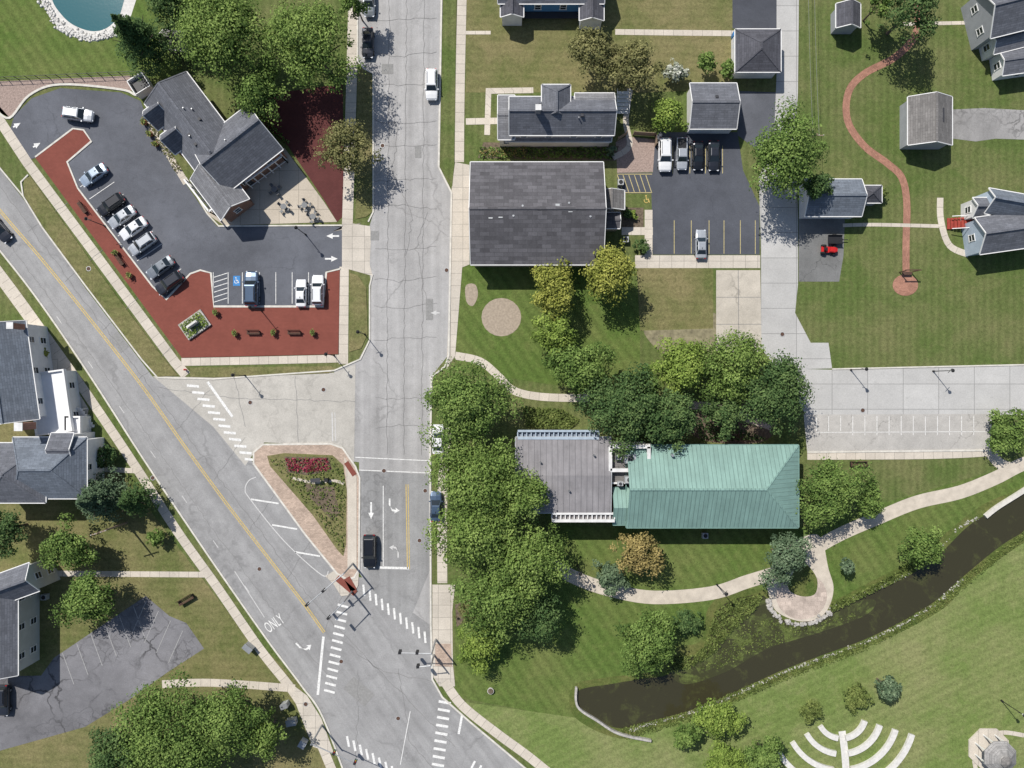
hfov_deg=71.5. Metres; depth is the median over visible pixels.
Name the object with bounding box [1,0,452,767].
crack sealant
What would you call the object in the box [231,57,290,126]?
tree
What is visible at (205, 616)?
lawn
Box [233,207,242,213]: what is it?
window
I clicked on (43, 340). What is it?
window
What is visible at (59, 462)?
house
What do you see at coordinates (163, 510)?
sidewalk
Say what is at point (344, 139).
tree
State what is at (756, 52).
garage
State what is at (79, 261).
grass verge
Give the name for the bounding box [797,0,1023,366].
lawn
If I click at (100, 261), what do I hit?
sidewalk
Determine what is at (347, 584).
brick strip
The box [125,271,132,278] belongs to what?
planter
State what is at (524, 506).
tree
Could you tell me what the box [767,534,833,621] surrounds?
path apron
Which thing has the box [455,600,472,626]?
flower bed
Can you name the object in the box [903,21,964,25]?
footpath
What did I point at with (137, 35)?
tree
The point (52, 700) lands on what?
old parking lot
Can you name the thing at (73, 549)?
tree
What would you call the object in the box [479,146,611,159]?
garden plants
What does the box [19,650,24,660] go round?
window
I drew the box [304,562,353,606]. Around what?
traffic signal
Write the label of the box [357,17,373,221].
kerb
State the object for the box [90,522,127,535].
utility pole
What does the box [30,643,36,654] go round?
window
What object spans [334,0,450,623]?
street
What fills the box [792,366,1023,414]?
back street
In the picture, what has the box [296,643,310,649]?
arrow marking
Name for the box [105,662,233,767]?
tree
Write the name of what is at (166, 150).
edge plants
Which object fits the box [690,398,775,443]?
bare soil
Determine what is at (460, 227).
sidewalk
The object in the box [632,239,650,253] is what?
shrub
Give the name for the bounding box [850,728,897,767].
stone seat
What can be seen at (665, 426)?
tree
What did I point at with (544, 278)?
tree
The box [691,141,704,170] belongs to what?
parked car
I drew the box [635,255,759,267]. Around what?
sidewalk
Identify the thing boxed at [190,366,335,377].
grass verge
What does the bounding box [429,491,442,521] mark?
parked car
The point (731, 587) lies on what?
creek path
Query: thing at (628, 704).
creek water
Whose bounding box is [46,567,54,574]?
window
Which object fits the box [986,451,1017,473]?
creek path
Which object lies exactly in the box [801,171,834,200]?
tree
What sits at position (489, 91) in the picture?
footpath
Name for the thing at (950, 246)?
footpath
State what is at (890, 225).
footpath
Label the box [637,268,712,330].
lawn
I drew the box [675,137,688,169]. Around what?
parked car
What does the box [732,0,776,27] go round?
driveway
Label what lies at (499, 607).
tree
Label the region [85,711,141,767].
tree
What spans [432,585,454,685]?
sidewalk
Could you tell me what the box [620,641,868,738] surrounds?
bank plants
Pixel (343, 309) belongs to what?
sidewalk
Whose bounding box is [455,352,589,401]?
sidewalk
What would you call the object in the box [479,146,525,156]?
garden flowers
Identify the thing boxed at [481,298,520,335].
gravel circle
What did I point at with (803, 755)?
stone seat
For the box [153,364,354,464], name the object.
side street
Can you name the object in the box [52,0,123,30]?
pond water
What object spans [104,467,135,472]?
sidewalk
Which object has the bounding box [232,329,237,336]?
planter
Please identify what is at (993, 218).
house
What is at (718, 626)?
marsh plants
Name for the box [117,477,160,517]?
tree
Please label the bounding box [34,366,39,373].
window
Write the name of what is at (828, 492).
tree
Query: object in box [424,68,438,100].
parked car
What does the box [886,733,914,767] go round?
stone seat
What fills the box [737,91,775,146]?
driveway
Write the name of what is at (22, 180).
kerb
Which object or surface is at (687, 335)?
bare soil
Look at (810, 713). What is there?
shrub
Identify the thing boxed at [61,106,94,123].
parked car
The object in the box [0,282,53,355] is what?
sidewalk
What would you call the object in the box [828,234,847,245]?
utility trailer
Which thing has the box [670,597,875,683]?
algae
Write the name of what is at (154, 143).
planter
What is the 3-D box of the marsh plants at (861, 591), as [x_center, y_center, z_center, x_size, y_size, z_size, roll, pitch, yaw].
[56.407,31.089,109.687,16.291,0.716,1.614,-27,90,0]
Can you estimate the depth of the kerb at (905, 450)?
109.88 m
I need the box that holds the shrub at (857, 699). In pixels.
[842,681,874,714]
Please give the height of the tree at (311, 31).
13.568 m
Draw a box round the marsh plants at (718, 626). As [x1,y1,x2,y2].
[668,594,762,671]
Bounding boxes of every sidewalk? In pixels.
[0,75,134,116]
[0,116,189,376]
[0,266,335,767]
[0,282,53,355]
[51,356,88,414]
[58,571,207,576]
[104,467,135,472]
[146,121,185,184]
[162,679,294,691]
[181,354,345,365]
[288,682,332,752]
[334,8,359,230]
[339,267,348,363]
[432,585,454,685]
[437,428,450,582]
[441,679,549,767]
[447,162,468,366]
[455,0,466,161]
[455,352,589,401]
[622,227,652,234]
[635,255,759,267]
[645,210,651,259]
[807,448,998,459]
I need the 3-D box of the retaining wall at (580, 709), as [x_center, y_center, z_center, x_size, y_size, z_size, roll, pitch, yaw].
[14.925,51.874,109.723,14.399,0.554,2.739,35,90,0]
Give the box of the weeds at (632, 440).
[614,432,651,441]
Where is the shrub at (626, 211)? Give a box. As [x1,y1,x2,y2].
[622,207,631,217]
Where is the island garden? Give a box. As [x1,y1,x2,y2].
[267,453,346,555]
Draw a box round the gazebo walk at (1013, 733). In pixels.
[972,730,1023,767]
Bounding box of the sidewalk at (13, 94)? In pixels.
[0,75,134,116]
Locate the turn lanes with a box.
[359,471,429,623]
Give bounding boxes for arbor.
[899,269,921,274]
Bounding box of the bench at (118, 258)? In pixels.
[114,252,124,265]
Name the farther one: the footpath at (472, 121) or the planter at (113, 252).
the footpath at (472, 121)
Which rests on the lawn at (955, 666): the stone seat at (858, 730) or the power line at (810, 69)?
the stone seat at (858, 730)
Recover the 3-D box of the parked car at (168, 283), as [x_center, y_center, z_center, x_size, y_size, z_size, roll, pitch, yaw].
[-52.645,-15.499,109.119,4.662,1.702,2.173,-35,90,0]
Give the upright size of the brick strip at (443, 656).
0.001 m
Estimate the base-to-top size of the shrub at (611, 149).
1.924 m
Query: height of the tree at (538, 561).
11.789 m
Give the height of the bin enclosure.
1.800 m
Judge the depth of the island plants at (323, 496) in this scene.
109.67 m
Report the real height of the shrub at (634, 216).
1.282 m
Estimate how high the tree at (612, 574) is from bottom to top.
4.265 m
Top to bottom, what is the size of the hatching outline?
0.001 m
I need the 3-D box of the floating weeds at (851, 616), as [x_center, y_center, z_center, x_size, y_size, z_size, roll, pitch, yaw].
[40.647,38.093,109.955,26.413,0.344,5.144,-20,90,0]
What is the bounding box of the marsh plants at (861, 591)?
[829,561,922,611]
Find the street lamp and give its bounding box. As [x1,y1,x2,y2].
[84,217,105,226]
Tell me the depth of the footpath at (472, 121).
109.97 m
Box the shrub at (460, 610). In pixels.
[453,599,478,622]
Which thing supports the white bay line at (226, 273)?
on the parking lot at (187, 232)
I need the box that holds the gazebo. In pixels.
[968,728,1015,767]
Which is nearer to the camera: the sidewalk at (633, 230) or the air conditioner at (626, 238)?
the air conditioner at (626, 238)
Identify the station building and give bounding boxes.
[142,71,287,221]
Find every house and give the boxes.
[0,320,103,503]
[0,557,59,678]
[497,0,604,28]
[497,84,630,146]
[947,187,1023,255]
[961,0,1023,80]
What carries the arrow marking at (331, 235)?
on the parking lot at (187, 232)
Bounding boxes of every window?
[19,621,24,630]
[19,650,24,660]
[29,336,34,343]
[30,615,36,625]
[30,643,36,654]
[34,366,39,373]
[34,570,42,579]
[38,397,43,404]
[39,337,46,344]
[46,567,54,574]
[68,381,75,388]
[72,411,78,415]
[88,462,91,470]
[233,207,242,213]
[534,5,541,9]
[559,5,566,9]
[964,205,970,214]
[968,233,975,242]
[970,3,978,15]
[975,25,983,37]
[982,42,990,53]
[993,60,1000,71]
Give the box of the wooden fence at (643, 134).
[617,131,657,146]
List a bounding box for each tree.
[0,509,27,560]
[33,513,100,571]
[47,566,120,628]
[75,465,127,523]
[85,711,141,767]
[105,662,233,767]
[110,14,183,81]
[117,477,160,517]
[145,0,195,34]
[167,0,284,83]
[192,678,267,761]
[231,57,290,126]
[245,706,289,762]
[256,0,365,93]
[313,118,383,175]
[338,0,370,20]
[417,358,527,451]
[421,500,522,579]
[422,436,538,528]
[448,541,547,646]
[455,620,506,679]
[480,518,573,603]
[499,466,552,522]
[512,590,565,643]
[529,256,575,323]
[529,310,578,363]
[541,339,619,398]
[562,25,620,82]
[569,361,658,461]
[578,237,637,309]
[591,559,631,598]
[605,36,667,94]
[608,531,665,580]
[613,605,679,680]
[624,364,661,404]
[639,388,701,454]
[649,335,708,397]
[651,97,688,133]
[672,721,703,750]
[691,326,778,407]
[691,697,750,739]
[697,51,717,73]
[698,392,748,443]
[702,738,748,767]
[738,348,818,436]
[742,733,785,767]
[746,92,829,202]
[754,531,814,589]
[795,455,877,532]
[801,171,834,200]
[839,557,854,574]
[854,476,885,518]
[862,0,894,24]
[874,675,902,702]
[877,0,941,46]
[897,525,946,569]
[985,407,1023,455]
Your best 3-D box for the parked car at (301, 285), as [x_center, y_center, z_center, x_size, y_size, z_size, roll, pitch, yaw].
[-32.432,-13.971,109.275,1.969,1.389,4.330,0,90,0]
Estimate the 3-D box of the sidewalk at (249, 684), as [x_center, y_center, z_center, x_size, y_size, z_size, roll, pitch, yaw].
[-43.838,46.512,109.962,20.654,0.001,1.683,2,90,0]
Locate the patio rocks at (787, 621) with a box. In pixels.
[765,598,832,626]
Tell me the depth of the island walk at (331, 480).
109.83 m
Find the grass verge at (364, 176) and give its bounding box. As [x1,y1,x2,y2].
[355,69,371,218]
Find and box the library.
[515,430,798,527]
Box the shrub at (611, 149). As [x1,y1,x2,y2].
[606,146,616,155]
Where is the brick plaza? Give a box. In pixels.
[36,129,339,357]
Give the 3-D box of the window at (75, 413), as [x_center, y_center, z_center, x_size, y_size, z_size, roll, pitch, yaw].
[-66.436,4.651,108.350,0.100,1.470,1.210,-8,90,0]
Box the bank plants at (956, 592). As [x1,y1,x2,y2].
[872,531,1023,644]
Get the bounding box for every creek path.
[553,561,769,603]
[821,457,1023,549]
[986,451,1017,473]
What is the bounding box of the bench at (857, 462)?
[850,461,867,465]
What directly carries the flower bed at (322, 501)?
on the island garden
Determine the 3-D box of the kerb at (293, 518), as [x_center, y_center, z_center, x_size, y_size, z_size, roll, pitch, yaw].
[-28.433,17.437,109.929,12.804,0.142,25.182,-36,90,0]
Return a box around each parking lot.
[0,596,203,750]
[11,88,341,304]
[617,132,759,254]
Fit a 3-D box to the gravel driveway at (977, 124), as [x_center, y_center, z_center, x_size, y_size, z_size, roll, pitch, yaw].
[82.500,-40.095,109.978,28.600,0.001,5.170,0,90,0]
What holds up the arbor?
on the lawn at (954, 309)
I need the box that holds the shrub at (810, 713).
[798,697,823,726]
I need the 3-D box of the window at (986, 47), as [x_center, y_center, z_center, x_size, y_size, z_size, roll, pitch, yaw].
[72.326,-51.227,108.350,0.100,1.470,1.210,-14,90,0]
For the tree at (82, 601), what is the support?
on the lawn at (205, 616)
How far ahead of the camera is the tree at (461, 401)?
101.42 m
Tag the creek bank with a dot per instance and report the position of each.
(950, 536)
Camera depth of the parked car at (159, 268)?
109.01 m
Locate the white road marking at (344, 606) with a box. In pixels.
[187,381,481,767]
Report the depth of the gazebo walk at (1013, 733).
109.97 m
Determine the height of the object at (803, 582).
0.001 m
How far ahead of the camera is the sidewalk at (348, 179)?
109.97 m
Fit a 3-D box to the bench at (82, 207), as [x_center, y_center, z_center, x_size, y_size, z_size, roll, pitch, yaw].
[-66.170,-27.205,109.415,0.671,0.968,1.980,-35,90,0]
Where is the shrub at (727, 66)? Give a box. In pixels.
[718,58,733,79]
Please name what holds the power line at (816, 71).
attached to the utility pole
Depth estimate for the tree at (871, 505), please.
106.13 m
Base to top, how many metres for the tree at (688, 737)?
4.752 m
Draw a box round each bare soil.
[644,313,715,354]
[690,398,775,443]
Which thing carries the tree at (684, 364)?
on the ground at (898, 478)
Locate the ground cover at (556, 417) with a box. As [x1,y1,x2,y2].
[522,407,578,429]
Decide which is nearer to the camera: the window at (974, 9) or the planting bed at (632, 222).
the window at (974, 9)
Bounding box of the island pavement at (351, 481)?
[344,457,356,568]
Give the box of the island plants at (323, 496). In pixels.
[271,457,344,551]
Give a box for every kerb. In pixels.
[0,83,135,118]
[0,167,22,195]
[0,250,342,767]
[20,174,372,379]
[35,128,340,306]
[186,177,342,226]
[253,443,360,578]
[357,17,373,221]
[429,0,525,767]
[807,416,991,452]
[832,364,1023,369]
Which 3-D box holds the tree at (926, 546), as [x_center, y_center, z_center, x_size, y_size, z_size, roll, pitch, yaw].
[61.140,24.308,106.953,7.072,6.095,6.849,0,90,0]
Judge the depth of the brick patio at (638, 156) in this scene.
109.98 m
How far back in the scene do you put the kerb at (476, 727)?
109.88 m
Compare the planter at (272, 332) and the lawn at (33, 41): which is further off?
the lawn at (33, 41)
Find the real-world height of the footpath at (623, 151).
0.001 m
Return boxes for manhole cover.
[487,687,493,693]
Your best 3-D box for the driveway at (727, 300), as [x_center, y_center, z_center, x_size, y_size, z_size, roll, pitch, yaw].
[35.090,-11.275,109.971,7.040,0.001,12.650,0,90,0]
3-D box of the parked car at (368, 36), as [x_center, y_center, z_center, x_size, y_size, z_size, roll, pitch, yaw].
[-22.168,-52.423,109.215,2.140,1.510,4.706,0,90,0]
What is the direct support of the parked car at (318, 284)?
on the parking lot at (187, 232)
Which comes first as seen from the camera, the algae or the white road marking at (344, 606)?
the white road marking at (344, 606)
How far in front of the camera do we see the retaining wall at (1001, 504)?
109.55 m
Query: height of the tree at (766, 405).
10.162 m
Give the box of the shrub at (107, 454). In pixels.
[96,444,116,467]
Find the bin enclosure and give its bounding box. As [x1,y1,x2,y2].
[127,72,153,99]
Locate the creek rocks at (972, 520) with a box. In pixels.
[829,517,976,609]
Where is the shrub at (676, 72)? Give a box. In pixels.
[661,57,689,82]
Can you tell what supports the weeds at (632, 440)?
on the ground at (898, 478)
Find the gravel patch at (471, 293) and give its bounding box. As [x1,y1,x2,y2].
[465,283,477,305]
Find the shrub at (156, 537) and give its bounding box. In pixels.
[145,527,164,546]
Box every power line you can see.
[808,0,812,123]
[815,30,818,121]
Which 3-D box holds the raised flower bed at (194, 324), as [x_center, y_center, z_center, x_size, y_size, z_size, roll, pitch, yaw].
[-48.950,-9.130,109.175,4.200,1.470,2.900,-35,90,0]
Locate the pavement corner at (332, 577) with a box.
[326,571,358,595]
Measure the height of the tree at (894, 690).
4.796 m
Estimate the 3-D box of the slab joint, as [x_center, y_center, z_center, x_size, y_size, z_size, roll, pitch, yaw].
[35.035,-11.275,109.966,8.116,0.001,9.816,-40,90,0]
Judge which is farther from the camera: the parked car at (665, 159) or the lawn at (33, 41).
the lawn at (33, 41)
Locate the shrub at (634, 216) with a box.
[624,209,637,219]
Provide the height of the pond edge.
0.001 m
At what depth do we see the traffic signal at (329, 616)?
104.86 m
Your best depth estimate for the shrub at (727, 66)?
107.87 m
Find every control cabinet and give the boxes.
[242,641,254,653]
[280,699,289,709]
[285,716,297,726]
[297,737,307,749]
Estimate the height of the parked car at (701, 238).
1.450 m
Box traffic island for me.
[254,445,358,577]
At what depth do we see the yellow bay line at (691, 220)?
109.95 m
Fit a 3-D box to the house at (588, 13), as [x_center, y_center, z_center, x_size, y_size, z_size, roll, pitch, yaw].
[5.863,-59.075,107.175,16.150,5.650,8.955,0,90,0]
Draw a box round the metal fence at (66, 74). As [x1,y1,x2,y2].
[0,70,144,79]
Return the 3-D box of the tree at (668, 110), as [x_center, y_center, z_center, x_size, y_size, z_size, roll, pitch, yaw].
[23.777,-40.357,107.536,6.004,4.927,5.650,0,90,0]
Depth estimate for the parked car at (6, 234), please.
109.12 m
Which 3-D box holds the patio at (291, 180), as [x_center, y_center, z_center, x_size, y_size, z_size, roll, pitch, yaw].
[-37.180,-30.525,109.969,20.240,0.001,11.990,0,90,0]
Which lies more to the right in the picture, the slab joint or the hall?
the slab joint
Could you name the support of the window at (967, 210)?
in the house at (993, 218)
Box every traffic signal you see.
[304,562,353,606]
[310,724,357,764]
[326,591,352,619]
[398,638,436,654]
[416,654,434,668]
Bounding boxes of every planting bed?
[622,208,643,226]
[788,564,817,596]
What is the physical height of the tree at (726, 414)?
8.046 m
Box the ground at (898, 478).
[0,0,1023,767]
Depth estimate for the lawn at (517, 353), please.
109.99 m
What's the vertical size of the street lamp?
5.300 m
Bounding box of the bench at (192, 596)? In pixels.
[175,593,194,605]
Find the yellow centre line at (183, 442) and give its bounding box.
[0,209,409,632]
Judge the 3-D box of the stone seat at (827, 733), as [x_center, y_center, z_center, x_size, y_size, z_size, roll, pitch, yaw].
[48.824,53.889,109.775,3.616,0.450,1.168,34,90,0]
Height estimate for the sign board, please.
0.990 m
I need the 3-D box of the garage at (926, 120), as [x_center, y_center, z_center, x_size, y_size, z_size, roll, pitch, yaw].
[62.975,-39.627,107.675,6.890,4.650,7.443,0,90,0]
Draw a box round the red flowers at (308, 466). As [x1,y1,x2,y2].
[285,458,330,472]
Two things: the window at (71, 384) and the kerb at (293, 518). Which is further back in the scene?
the kerb at (293, 518)
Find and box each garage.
[687,82,740,133]
[731,28,781,77]
[799,178,882,218]
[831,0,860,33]
[900,92,952,148]
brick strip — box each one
[335,461,356,595]
[435,644,451,666]
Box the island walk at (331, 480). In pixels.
[293,477,343,484]
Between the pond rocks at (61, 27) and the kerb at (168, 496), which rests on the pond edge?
the pond rocks at (61, 27)
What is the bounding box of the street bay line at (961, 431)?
[816,416,984,434]
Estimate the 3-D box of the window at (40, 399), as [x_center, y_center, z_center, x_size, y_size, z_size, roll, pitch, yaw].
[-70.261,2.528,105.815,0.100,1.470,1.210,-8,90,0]
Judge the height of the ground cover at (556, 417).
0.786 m
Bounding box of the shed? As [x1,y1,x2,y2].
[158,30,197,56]
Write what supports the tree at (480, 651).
on the lawn at (583, 644)
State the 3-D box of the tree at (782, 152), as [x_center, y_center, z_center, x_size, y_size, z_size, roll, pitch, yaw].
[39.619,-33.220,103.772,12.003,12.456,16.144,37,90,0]
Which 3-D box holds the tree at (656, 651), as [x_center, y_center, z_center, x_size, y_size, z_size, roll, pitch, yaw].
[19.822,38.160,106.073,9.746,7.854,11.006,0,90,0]
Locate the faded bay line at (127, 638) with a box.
[62,601,182,683]
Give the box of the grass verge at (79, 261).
[24,176,176,376]
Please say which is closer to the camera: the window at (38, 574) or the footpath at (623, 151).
the window at (38, 574)
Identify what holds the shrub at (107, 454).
on the ground at (898, 478)
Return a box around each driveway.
[716,270,761,350]
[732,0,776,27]
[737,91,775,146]
[799,219,844,281]
[953,108,1023,140]
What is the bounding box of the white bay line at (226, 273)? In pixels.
[80,182,308,303]
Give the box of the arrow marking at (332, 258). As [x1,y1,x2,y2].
[325,256,336,261]
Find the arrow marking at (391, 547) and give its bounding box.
[389,545,398,557]
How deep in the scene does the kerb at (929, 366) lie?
109.88 m
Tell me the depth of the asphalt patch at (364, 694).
109.96 m
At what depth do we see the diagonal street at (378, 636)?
109.97 m
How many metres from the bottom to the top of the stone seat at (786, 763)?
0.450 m
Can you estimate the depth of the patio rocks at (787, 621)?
109.78 m
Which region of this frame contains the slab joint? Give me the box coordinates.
[738,272,738,336]
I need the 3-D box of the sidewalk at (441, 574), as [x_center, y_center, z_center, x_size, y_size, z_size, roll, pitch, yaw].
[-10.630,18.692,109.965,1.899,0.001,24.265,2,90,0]
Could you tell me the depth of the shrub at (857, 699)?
108.38 m
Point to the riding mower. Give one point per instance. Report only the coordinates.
(825, 249)
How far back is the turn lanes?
109.96 m
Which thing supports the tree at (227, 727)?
on the lawn at (205, 616)
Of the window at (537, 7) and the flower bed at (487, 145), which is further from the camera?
the flower bed at (487, 145)
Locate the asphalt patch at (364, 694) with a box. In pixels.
[110,64,432,705]
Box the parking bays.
[804,414,989,451]
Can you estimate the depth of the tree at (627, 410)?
101.51 m
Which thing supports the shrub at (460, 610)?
on the flower bed at (458, 619)
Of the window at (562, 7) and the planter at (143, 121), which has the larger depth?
the planter at (143, 121)
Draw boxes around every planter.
[111,250,118,254]
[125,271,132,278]
[140,118,147,125]
[145,130,152,136]
[151,141,158,146]
[212,308,218,314]
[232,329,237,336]
[270,329,275,335]
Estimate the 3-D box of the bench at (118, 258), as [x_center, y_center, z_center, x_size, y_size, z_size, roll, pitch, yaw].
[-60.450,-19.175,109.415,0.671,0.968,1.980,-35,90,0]
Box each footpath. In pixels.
[466,31,490,33]
[466,118,496,124]
[484,87,532,134]
[612,88,632,159]
[615,29,733,35]
[689,401,770,429]
[843,223,938,227]
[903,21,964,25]
[937,198,967,257]
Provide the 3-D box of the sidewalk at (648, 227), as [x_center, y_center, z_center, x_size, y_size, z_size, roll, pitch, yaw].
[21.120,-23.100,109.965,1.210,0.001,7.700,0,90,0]
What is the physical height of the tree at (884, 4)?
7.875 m
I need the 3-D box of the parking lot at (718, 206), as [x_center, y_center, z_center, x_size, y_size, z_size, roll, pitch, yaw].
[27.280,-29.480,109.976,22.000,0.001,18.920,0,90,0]
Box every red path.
[843,5,919,270]
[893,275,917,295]
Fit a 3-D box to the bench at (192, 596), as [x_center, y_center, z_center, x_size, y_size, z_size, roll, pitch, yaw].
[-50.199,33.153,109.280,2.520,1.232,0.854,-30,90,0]
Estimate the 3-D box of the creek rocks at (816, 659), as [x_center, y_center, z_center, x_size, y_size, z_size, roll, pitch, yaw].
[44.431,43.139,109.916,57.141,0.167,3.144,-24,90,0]
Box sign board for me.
[310,478,320,482]
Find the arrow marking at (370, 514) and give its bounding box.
[369,502,373,517]
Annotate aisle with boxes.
[839,731,848,767]
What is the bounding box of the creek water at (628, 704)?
[577,494,1023,727]
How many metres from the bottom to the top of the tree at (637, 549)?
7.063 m
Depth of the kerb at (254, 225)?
109.88 m
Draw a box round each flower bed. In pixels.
[178,309,211,339]
[284,457,331,474]
[306,484,339,520]
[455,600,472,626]
[478,142,618,160]
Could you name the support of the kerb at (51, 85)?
on the ground at (898, 478)
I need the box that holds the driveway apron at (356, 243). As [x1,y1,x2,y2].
[342,222,371,274]
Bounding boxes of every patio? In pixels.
[208,148,336,224]
[616,137,654,172]
[776,575,826,618]
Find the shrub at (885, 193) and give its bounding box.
[883,188,888,196]
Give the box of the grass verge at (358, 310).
[349,273,367,351]
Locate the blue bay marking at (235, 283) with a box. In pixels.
[233,276,239,285]
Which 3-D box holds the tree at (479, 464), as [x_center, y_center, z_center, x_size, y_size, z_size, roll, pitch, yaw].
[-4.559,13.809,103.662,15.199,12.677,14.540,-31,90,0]
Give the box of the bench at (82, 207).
[77,200,87,213]
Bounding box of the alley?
[759,0,831,368]
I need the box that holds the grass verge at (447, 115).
[440,0,456,184]
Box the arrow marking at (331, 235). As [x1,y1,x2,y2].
[327,233,338,238]
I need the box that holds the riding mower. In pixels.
[820,244,837,254]
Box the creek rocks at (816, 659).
[629,579,963,731]
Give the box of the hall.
[469,161,624,266]
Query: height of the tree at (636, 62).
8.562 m
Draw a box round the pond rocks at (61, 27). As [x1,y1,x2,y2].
[37,0,117,41]
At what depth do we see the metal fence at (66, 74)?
109.27 m
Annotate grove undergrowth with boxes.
[696,420,765,440]
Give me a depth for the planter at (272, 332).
109.06 m
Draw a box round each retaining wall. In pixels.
[574,686,651,741]
[983,487,1023,517]
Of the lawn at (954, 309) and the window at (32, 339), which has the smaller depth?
the window at (32, 339)
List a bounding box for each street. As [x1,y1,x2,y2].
[0,170,522,767]
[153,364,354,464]
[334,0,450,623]
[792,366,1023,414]
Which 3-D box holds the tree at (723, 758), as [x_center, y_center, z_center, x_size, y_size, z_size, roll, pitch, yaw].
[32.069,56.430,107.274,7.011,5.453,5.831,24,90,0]
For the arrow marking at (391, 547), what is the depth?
109.95 m
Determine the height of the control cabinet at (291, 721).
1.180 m
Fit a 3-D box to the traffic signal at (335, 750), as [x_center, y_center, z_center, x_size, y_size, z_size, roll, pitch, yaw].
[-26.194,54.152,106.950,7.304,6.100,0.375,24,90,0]
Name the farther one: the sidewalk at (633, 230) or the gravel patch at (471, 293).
the gravel patch at (471, 293)
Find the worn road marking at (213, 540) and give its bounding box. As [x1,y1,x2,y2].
[57,317,335,616]
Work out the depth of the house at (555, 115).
104.32 m
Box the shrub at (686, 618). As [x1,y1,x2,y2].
[671,608,702,637]
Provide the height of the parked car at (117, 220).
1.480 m
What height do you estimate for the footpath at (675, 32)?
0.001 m
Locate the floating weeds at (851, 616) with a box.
[700,613,860,671]
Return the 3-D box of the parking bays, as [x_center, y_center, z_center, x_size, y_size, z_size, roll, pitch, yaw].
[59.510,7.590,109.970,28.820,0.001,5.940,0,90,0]
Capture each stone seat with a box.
[778,753,794,767]
[790,740,833,767]
[804,732,836,756]
[818,724,838,740]
[844,719,867,740]
[847,723,882,756]
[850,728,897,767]
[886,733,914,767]
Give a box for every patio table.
[271,186,277,191]
[301,202,307,207]
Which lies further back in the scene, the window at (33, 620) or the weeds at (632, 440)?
the weeds at (632, 440)
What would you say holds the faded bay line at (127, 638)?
on the old parking lot at (52, 700)
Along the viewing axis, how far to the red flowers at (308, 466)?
109.61 m
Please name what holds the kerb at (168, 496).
on the ground at (898, 478)
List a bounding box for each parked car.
[0,219,12,243]
[0,684,12,715]
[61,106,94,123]
[79,162,108,186]
[97,192,125,216]
[108,204,136,228]
[119,216,147,240]
[128,231,157,255]
[146,255,174,279]
[155,270,184,294]
[242,271,259,305]
[294,279,307,306]
[310,275,324,304]
[360,27,374,58]
[361,534,376,567]
[362,0,375,17]
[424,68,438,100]
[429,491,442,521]
[431,424,444,454]
[657,137,672,171]
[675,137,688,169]
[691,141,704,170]
[694,230,707,258]
[706,140,720,170]
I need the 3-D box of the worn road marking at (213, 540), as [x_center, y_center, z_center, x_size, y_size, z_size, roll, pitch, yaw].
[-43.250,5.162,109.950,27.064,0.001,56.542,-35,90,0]
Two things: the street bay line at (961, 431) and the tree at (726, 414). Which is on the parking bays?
the street bay line at (961, 431)
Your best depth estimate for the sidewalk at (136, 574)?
109.96 m
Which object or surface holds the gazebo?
on the lawn at (955, 666)
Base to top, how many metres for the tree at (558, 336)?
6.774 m
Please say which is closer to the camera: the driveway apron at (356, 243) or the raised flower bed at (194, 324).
the raised flower bed at (194, 324)
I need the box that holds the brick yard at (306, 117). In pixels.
[256,84,343,220]
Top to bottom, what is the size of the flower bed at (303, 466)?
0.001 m
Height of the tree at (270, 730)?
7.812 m
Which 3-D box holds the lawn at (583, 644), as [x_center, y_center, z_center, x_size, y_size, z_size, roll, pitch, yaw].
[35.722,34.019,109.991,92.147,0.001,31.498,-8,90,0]
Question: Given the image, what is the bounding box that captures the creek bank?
[569,487,1023,738]
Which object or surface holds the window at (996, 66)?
in the house at (995, 31)
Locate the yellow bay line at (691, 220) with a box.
[617,146,755,253]
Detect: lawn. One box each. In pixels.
[0,0,180,79]
[0,420,325,767]
[455,265,639,393]
[455,471,1023,717]
[466,0,731,91]
[466,543,1023,767]
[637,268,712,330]
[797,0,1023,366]
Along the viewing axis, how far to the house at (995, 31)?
106.57 m
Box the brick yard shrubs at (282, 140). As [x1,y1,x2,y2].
[260,117,289,144]
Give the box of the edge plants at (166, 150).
[142,116,180,171]
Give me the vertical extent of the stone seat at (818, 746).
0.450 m
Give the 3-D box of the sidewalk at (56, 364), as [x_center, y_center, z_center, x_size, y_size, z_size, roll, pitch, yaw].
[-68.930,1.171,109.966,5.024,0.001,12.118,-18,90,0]
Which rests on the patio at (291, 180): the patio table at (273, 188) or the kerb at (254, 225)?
the patio table at (273, 188)
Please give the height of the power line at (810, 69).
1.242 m
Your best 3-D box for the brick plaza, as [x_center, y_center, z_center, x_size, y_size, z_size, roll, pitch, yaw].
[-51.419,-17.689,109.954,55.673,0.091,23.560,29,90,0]
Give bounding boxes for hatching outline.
[245,477,328,576]
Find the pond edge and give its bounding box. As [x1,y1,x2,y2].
[48,0,135,40]
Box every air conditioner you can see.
[41,593,48,599]
[617,179,623,185]
[622,236,628,242]
[701,532,707,538]
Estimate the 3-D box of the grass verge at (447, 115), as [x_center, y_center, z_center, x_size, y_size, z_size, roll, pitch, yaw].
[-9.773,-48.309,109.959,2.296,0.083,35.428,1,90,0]
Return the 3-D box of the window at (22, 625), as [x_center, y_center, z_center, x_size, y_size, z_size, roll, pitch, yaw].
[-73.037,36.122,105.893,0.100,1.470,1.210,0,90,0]

